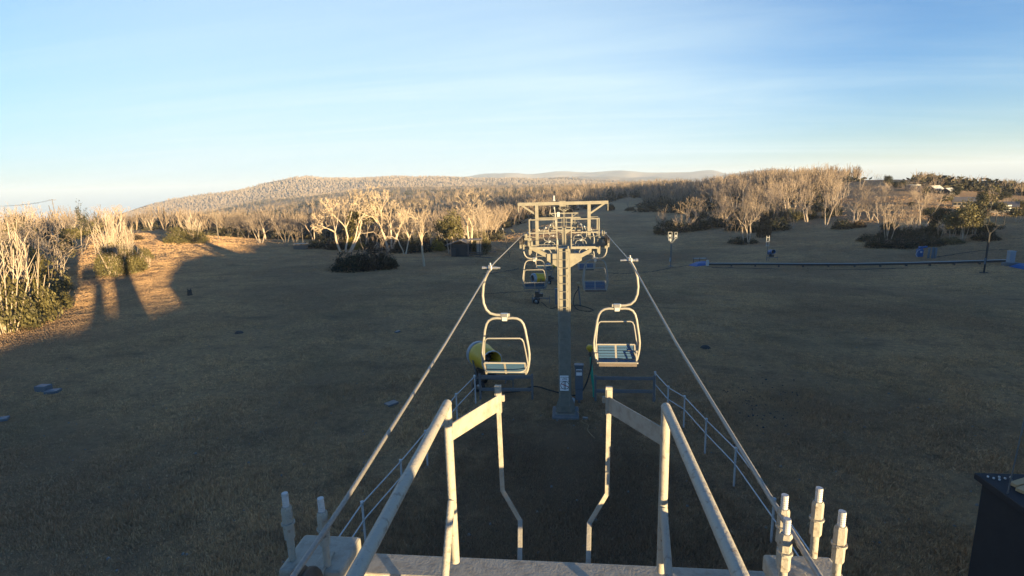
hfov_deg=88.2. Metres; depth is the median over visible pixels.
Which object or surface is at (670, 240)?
lamp mast
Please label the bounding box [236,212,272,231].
bare tree
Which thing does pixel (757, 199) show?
bare tree
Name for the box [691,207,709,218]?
shrub
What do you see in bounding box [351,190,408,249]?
bare tree
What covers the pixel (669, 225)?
shrub
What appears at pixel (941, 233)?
shrub
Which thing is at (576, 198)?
bare tree
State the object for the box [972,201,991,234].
leafy tree
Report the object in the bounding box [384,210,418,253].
bare tree
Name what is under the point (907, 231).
shrub
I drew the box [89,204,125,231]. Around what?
bare tree
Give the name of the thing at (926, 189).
leafy tree
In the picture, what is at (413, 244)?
shrub
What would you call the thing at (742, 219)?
shrub
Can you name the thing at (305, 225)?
bare tree
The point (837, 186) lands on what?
bare tree
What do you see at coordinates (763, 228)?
shrub
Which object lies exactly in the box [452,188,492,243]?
bare tree
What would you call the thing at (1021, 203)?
leafy tree
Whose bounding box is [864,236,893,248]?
shrub
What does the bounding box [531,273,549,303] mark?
snow gun
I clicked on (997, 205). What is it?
leafy tree
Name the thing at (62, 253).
leafy tree
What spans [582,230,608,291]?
lift chair
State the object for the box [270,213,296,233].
bare tree
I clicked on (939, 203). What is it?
bare tree
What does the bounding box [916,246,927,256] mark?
snow machine
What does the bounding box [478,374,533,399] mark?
rail fence
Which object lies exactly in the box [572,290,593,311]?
hose
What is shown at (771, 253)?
snow gun
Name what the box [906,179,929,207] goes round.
bare tree
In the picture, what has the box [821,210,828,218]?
shrub
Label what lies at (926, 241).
shrub
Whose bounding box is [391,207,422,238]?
bare tree
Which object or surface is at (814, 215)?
shrub
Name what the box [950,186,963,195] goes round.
leafy tree
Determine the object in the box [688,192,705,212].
bare tree
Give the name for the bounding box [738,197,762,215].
bare tree
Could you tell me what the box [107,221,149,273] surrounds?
shrub
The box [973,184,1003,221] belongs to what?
leafy tree
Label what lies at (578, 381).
electric cabinet
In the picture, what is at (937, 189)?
building
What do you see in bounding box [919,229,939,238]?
shrub
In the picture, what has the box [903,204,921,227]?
bare tree
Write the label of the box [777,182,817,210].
bare tree
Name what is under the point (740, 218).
shrub
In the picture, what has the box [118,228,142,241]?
shrub
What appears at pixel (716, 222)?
shrub
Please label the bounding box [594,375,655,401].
rail fence
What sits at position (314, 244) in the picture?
shrub
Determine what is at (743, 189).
bare tree
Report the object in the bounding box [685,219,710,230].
shrub
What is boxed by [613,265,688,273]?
drain
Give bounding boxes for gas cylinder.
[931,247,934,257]
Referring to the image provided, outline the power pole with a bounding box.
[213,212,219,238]
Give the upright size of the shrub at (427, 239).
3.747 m
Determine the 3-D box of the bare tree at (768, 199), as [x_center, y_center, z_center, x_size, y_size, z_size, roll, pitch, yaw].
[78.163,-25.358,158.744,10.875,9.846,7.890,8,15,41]
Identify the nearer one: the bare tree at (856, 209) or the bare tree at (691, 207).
the bare tree at (856, 209)
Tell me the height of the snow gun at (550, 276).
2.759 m
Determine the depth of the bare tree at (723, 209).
155.77 m
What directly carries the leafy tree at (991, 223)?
on the ground at (650, 358)
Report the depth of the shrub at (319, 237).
136.11 m
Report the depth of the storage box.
105.07 m
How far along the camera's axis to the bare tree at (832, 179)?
180.84 m
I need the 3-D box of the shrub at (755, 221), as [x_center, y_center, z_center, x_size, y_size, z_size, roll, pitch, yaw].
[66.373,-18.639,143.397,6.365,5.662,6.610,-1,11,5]
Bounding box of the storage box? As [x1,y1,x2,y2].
[292,243,307,249]
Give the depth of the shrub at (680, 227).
154.79 m
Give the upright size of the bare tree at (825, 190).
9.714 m
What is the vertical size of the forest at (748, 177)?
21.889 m
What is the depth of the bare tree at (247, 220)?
175.57 m
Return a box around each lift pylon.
[518,201,609,419]
[549,212,577,244]
[558,205,569,226]
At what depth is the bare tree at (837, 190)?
146.54 m
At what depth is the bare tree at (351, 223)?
107.91 m
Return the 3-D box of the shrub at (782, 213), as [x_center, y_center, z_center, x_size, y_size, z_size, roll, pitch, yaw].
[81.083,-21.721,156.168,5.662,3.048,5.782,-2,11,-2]
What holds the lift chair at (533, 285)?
hanging from the haul rope
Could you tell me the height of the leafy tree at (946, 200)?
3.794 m
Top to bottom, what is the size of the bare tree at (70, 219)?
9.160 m
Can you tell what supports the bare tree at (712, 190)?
on the ground at (650, 358)
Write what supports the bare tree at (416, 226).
on the ground at (650, 358)
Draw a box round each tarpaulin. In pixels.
[689,261,709,266]
[1009,263,1023,268]
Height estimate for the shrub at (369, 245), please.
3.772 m
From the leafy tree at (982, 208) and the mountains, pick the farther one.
the mountains
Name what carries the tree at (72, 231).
on the ground at (650, 358)
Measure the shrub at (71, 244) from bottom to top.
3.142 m
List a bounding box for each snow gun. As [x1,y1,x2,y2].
[466,341,513,391]
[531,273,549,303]
[545,263,558,283]
[766,249,777,259]
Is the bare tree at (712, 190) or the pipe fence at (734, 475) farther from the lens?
the bare tree at (712, 190)
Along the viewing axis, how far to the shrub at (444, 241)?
108.09 m
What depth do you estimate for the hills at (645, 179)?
3773.54 m
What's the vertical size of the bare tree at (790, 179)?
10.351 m
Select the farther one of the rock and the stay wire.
the rock
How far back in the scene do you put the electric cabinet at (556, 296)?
46.26 m
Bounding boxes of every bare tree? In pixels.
[0,204,36,233]
[0,204,46,250]
[0,211,30,243]
[0,226,49,277]
[1,216,72,269]
[13,201,42,227]
[21,225,87,273]
[26,242,67,288]
[41,215,64,241]
[49,205,82,228]
[53,208,87,239]
[53,212,82,239]
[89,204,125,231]
[98,205,130,240]
[134,207,156,230]
[206,208,242,235]
[212,211,241,231]
[220,208,242,224]
[228,217,259,238]
[234,209,267,235]
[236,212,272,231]
[245,216,280,242]
[248,210,270,239]
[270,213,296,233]
[270,220,296,245]
[281,217,310,236]
[284,222,303,243]
[298,217,318,239]
[311,183,391,251]
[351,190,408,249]
[364,209,401,234]
[382,219,423,241]
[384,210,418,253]
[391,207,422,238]
[398,213,431,238]
[405,197,431,266]
[422,213,442,244]
[427,206,450,240]
[450,204,484,237]
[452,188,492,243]
[456,204,498,241]
[481,207,509,232]
[492,205,507,229]
[540,194,552,216]
[570,191,580,207]
[669,191,683,208]
[673,195,706,224]
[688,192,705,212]
[698,178,724,202]
[711,184,735,211]
[711,190,734,209]
[715,202,736,225]
[719,196,737,221]
[727,183,741,206]
[730,194,763,243]
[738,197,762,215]
[739,180,751,203]
[739,197,760,216]
[743,182,762,209]
[747,188,770,218]
[749,203,771,224]
[752,189,790,212]
[758,177,783,209]
[758,187,777,211]
[762,182,791,217]
[770,190,789,218]
[772,177,799,212]
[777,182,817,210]
[781,174,801,188]
[785,166,806,182]
[792,183,815,211]
[794,189,815,222]
[798,174,813,198]
[817,181,838,206]
[819,170,846,203]
[821,172,846,195]
[823,192,844,226]
[827,178,852,203]
[828,177,849,216]
[830,175,844,198]
[833,169,855,197]
[844,197,865,221]
[847,201,860,225]
[849,188,879,218]
[853,182,873,202]
[856,189,879,218]
[859,201,884,220]
[866,197,881,218]
[866,202,892,230]
[872,174,882,189]
[872,197,902,222]
[878,181,894,201]
[878,201,911,240]
[893,180,924,208]
[896,200,910,216]
[902,187,942,215]
[902,198,927,226]
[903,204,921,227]
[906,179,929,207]
[912,190,948,227]
[914,195,936,217]
[928,180,938,194]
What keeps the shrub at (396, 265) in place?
on the ground at (650, 358)
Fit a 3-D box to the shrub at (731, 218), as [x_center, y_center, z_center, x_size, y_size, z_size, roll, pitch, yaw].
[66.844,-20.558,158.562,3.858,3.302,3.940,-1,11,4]
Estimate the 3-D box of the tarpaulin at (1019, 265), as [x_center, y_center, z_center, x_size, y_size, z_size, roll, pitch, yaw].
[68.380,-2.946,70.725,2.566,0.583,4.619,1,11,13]
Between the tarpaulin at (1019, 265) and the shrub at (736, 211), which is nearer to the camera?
the tarpaulin at (1019, 265)
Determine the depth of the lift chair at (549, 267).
35.91 m
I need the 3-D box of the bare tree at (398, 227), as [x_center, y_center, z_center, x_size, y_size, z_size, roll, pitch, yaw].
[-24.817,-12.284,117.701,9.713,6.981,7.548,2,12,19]
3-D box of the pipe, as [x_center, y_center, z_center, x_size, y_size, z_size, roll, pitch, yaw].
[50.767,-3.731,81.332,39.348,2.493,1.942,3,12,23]
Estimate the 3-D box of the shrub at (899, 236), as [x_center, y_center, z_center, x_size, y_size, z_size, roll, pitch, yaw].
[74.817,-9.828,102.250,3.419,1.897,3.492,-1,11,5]
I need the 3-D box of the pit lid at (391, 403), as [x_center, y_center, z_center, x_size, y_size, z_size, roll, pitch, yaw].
[-5.703,5.456,25.005,0.420,0.100,0.550,9,15,43]
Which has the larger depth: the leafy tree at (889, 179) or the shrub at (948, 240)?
the leafy tree at (889, 179)
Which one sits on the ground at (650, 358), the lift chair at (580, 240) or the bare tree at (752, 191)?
the bare tree at (752, 191)
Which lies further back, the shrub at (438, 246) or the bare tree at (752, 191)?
the bare tree at (752, 191)
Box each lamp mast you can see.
[668,232,676,266]
[979,214,1005,272]
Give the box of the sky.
[0,0,1023,221]
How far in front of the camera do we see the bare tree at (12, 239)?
52.58 m
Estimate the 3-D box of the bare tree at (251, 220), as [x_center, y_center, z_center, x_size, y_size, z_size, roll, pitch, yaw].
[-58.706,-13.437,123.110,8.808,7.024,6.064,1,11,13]
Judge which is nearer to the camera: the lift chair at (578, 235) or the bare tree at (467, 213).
the lift chair at (578, 235)
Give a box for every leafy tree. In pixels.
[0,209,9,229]
[0,213,35,243]
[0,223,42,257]
[1,242,61,289]
[30,238,80,264]
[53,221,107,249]
[74,200,86,253]
[83,208,96,252]
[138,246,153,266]
[165,223,197,235]
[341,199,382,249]
[432,208,465,254]
[785,207,804,228]
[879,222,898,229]
[883,176,893,188]
[891,181,899,187]
[897,180,907,188]
[906,201,917,209]
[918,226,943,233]
[919,205,945,217]
[921,186,930,204]
[925,207,951,237]
[938,193,954,206]
[939,207,973,238]
[946,198,988,240]
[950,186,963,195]
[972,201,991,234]
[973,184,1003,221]
[985,221,1005,232]
[986,200,1009,216]
[995,191,1013,200]
[996,205,1023,222]
[1010,198,1023,208]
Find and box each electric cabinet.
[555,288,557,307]
[574,363,583,402]
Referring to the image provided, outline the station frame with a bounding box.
[279,385,847,575]
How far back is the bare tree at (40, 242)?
59.88 m
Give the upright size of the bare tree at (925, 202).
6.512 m
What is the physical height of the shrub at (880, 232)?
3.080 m
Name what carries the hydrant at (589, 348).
on the ground at (650, 358)
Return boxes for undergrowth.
[632,176,871,213]
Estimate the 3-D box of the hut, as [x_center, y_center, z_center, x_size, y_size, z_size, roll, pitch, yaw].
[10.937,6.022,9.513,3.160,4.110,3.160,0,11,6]
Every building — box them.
[929,185,943,192]
[940,188,952,194]
[951,197,976,206]
[988,201,1019,212]
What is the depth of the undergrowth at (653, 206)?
229.42 m
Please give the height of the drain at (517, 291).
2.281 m
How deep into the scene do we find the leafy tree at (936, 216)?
101.26 m
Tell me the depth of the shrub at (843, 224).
125.28 m
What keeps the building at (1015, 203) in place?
on the ground at (650, 358)
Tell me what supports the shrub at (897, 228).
on the ground at (650, 358)
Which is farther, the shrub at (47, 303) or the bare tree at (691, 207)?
the bare tree at (691, 207)
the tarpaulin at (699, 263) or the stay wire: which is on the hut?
the stay wire
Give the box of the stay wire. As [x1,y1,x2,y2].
[1007,418,1023,493]
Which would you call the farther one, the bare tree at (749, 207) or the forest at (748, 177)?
the forest at (748, 177)
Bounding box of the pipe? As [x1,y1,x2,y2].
[706,259,1005,266]
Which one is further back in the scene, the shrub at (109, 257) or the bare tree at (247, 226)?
the bare tree at (247, 226)
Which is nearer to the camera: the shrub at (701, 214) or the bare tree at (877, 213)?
the bare tree at (877, 213)
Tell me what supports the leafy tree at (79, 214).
on the ground at (650, 358)
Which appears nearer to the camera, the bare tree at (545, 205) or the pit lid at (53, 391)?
the pit lid at (53, 391)
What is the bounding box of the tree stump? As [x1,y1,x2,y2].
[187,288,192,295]
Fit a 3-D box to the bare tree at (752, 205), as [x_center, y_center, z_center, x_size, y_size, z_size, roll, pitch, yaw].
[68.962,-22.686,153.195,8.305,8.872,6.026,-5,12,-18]
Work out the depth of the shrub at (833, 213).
147.85 m
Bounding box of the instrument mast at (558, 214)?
[553,195,559,237]
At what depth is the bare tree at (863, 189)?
160.06 m
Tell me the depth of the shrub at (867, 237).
104.76 m
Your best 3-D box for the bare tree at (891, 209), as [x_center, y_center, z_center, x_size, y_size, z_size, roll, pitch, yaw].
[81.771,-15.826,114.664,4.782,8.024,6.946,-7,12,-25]
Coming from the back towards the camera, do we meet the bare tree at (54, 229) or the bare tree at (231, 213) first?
the bare tree at (231, 213)
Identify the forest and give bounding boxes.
[2,178,692,243]
[123,175,624,218]
[639,162,861,205]
[913,171,1023,195]
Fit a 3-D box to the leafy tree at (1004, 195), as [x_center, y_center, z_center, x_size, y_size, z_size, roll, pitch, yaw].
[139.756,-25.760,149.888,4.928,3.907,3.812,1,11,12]
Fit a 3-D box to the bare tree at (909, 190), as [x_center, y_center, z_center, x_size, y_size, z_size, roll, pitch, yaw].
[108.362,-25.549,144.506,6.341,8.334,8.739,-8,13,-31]
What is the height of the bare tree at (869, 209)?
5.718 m
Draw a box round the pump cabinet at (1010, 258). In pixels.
[1001,251,1017,265]
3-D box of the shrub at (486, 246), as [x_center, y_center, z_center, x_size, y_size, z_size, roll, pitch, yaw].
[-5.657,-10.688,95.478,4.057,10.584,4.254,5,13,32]
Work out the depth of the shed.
90.73 m
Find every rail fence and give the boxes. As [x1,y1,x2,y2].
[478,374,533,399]
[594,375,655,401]
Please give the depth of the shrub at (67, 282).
58.16 m
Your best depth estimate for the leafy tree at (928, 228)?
102.70 m
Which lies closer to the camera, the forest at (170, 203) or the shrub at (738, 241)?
the shrub at (738, 241)
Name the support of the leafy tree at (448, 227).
on the ground at (650, 358)
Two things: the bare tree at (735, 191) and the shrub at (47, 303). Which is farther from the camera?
the bare tree at (735, 191)
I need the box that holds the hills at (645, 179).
[535,176,715,181]
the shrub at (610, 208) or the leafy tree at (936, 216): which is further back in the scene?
the shrub at (610, 208)
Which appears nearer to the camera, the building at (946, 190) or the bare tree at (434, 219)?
the bare tree at (434, 219)
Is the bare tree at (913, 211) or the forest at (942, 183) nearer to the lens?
the bare tree at (913, 211)
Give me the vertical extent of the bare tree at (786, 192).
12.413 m
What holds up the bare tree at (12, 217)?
on the ground at (650, 358)
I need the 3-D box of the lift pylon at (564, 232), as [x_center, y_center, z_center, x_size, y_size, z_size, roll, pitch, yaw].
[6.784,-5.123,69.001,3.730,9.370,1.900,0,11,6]
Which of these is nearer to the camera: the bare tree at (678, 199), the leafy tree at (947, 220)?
the leafy tree at (947, 220)
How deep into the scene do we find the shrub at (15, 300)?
40.35 m
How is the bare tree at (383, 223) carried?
on the ground at (650, 358)
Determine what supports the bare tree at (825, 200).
on the ground at (650, 358)
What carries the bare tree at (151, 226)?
on the ground at (650, 358)
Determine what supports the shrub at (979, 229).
on the ground at (650, 358)
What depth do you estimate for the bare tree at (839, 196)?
158.21 m
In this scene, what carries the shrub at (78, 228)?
on the ground at (650, 358)
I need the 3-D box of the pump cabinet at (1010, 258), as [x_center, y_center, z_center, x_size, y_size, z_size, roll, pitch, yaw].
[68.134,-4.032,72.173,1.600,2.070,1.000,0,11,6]
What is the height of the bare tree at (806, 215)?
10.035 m
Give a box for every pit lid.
[0,415,9,421]
[34,384,52,391]
[43,388,61,394]
[384,400,398,406]
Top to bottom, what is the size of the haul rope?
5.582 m
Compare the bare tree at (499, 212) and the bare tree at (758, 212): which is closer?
the bare tree at (758, 212)
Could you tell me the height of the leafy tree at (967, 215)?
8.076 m
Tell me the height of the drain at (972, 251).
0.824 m
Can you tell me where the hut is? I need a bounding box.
[968,473,1023,575]
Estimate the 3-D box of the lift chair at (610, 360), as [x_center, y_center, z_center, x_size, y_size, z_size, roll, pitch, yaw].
[2.715,0.559,13.681,1.243,2.817,0.812,0,11,6]
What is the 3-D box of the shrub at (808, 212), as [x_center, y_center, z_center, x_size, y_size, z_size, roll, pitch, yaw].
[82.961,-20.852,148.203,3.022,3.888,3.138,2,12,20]
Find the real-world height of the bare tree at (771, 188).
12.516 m
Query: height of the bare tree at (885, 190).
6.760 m
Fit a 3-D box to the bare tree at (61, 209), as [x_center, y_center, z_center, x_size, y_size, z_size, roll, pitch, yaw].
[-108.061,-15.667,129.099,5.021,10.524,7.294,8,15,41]
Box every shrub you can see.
[0,236,45,334]
[1,219,66,327]
[30,239,74,292]
[32,282,76,310]
[53,235,74,247]
[68,220,87,237]
[87,208,136,277]
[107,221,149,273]
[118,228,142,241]
[162,227,191,243]
[176,214,211,243]
[305,239,332,248]
[313,235,325,240]
[322,236,350,249]
[329,250,369,272]
[341,236,364,249]
[348,240,396,271]
[358,236,367,245]
[361,235,396,251]
[377,252,399,269]
[388,237,433,253]
[419,232,431,243]
[428,238,445,251]
[431,236,445,244]
[444,238,455,249]
[470,201,491,254]
[502,222,512,227]
[606,202,614,210]
[624,207,633,210]
[653,208,677,234]
[667,213,697,232]
[676,209,686,213]
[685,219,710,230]
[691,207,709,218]
[702,208,729,227]
[723,221,737,231]
[727,235,758,244]
[728,214,739,223]
[731,222,745,230]
[733,202,742,214]
[733,211,747,227]
[738,214,755,229]
[745,223,756,232]
[747,213,759,225]
[754,219,792,230]
[756,202,772,237]
[768,209,778,218]
[772,216,787,224]
[778,210,792,218]
[782,214,792,222]
[798,209,819,219]
[802,209,812,219]
[811,204,824,211]
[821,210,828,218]
[822,203,833,212]
[829,206,839,215]
[831,198,843,211]
[831,218,854,228]
[851,218,866,227]
[855,233,883,241]
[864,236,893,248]
[876,227,895,238]
[884,236,921,248]
[885,223,902,234]
[890,233,906,239]
[898,225,920,237]
[906,229,931,240]
[911,235,946,246]
[914,225,944,236]
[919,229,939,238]
[938,236,965,244]
[947,227,973,234]
[971,231,1001,240]
[973,227,995,234]
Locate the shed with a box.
[445,238,482,256]
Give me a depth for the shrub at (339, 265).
70.47 m
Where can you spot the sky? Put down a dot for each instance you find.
(130, 104)
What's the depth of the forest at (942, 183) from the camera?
206.98 m
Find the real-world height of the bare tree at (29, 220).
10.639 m
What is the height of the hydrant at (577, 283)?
2.323 m
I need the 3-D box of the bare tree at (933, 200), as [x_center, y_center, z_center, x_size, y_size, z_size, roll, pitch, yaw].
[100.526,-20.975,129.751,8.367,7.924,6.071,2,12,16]
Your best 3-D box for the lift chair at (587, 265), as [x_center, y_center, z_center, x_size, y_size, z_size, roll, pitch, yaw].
[5.046,-2.645,35.863,1.243,2.817,0.812,0,11,6]
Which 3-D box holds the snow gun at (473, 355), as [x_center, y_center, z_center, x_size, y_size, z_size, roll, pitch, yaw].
[-1.192,3.908,26.525,2.016,2.261,1.883,-8,13,-28]
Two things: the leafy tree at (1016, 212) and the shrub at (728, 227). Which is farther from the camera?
the shrub at (728, 227)
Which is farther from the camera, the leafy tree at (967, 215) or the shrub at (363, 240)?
the shrub at (363, 240)
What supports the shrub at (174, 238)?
on the ground at (650, 358)
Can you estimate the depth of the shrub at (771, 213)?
157.94 m
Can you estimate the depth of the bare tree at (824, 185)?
169.99 m
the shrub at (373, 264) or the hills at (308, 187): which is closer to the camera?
the shrub at (373, 264)
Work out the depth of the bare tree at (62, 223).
128.37 m
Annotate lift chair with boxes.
[481,263,530,374]
[522,232,547,289]
[535,240,552,269]
[573,224,582,243]
[574,226,586,252]
[577,229,595,270]
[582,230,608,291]
[593,255,640,366]
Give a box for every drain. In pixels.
[477,288,554,294]
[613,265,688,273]
[937,249,1007,256]
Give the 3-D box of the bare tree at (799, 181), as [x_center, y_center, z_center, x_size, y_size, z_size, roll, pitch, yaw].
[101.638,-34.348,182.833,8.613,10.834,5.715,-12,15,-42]
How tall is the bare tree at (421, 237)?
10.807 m
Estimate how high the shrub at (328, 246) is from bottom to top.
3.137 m
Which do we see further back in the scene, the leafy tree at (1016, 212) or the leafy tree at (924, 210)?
the leafy tree at (924, 210)
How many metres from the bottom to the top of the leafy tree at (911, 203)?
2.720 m
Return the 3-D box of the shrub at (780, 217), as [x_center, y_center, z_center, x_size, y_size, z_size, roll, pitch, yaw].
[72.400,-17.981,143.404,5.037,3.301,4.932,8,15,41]
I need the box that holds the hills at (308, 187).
[122,177,619,216]
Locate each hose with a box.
[504,355,592,395]
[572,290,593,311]
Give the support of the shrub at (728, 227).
on the ground at (650, 358)
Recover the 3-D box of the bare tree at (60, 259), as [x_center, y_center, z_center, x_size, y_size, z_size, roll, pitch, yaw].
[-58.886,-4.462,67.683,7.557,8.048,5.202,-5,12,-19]
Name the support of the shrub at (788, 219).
on the ground at (650, 358)
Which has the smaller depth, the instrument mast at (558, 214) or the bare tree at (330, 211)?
the instrument mast at (558, 214)
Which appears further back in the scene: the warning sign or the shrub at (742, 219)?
the shrub at (742, 219)
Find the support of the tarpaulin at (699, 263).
on the ground at (650, 358)
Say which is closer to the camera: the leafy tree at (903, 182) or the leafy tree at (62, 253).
the leafy tree at (62, 253)
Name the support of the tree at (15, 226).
on the ground at (650, 358)
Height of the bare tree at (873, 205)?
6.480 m
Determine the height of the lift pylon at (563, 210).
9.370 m
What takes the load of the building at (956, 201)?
on the ground at (650, 358)
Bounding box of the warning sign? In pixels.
[560,376,569,390]
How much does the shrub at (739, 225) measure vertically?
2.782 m
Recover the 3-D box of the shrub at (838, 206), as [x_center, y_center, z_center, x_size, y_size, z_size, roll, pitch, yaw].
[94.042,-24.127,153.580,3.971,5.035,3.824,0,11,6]
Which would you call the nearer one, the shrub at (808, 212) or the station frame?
the station frame
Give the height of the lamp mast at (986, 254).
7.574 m
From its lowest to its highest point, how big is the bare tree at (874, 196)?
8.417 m
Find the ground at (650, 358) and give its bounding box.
[0,180,1023,575]
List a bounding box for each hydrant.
[576,282,580,304]
[586,345,593,396]
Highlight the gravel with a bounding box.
[677,365,831,445]
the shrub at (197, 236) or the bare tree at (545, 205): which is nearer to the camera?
the shrub at (197, 236)
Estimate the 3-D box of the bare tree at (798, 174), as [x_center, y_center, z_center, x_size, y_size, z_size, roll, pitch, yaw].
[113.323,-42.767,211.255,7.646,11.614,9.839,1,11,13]
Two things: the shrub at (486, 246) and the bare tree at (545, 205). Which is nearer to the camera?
the shrub at (486, 246)
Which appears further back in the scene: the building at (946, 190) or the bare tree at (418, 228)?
the building at (946, 190)
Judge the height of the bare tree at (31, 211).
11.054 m
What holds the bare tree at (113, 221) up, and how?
on the ground at (650, 358)
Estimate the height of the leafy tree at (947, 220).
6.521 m
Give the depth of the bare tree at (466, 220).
111.46 m
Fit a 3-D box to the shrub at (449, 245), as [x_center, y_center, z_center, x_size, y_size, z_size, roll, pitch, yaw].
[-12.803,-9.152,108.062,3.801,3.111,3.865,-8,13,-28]
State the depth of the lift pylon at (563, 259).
22.05 m
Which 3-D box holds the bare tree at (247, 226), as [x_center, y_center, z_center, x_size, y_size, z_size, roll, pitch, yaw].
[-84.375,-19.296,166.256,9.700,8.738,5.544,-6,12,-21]
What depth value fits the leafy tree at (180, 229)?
121.32 m
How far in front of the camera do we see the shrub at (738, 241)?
117.22 m
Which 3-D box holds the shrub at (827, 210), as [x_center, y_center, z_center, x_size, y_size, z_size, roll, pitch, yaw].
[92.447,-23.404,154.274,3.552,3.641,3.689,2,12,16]
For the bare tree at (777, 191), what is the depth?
156.06 m
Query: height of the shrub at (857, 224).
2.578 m
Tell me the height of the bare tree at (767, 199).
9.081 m
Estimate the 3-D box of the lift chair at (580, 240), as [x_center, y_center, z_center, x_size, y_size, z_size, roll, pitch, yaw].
[6.472,-4.459,49.703,1.243,2.817,0.812,0,11,6]
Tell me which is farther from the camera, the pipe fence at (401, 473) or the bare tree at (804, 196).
the bare tree at (804, 196)
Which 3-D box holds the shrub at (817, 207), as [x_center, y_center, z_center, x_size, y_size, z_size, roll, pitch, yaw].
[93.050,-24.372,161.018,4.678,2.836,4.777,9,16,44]
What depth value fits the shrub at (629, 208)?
250.68 m
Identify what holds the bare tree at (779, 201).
on the ground at (650, 358)
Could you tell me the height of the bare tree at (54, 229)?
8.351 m
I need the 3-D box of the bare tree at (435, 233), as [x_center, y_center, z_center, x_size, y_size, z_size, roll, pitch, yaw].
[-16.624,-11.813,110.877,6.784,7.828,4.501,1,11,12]
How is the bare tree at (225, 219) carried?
on the ground at (650, 358)
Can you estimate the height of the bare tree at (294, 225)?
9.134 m
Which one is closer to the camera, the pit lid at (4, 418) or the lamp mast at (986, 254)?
the pit lid at (4, 418)
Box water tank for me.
[905,185,920,190]
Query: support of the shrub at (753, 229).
on the ground at (650, 358)
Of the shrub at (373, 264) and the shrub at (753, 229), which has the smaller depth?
the shrub at (373, 264)
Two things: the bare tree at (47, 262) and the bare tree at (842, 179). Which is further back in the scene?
the bare tree at (842, 179)
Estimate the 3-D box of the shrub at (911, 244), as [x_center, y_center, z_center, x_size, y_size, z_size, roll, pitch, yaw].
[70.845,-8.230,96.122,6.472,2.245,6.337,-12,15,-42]
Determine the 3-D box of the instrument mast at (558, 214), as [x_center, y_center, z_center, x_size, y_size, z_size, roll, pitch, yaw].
[1.865,-2.857,22.299,0.300,2.081,0.119,0,11,6]
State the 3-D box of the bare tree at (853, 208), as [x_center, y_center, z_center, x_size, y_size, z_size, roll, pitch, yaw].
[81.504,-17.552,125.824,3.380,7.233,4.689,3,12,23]
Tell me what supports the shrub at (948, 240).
on the ground at (650, 358)
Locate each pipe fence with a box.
[339,375,475,541]
[654,371,808,555]
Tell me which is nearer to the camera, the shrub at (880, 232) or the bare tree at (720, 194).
the shrub at (880, 232)
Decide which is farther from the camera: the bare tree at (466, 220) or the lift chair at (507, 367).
the bare tree at (466, 220)
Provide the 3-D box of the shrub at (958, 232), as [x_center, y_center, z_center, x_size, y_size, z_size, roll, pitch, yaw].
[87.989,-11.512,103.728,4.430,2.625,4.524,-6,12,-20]
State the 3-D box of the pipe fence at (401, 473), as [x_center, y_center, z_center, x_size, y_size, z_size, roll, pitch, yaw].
[-3.464,6.308,17.729,0.453,1.714,14.803,1,11,12]
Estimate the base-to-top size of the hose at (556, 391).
2.094 m
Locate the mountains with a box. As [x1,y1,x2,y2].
[463,170,780,178]
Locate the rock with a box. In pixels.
[700,345,710,348]
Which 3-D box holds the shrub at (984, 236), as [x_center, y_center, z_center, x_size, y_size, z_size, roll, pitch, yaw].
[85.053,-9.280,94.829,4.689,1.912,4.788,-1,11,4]
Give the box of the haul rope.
[290,220,822,575]
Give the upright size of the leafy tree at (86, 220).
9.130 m
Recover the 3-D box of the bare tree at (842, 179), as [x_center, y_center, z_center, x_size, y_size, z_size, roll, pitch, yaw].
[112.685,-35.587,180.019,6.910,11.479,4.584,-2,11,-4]
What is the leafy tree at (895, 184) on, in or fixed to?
on the ground at (650, 358)
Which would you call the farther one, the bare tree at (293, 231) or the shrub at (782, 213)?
the shrub at (782, 213)
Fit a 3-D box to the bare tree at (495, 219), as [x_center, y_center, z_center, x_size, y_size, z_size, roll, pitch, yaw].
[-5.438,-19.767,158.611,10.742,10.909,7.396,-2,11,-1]
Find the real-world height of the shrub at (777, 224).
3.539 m

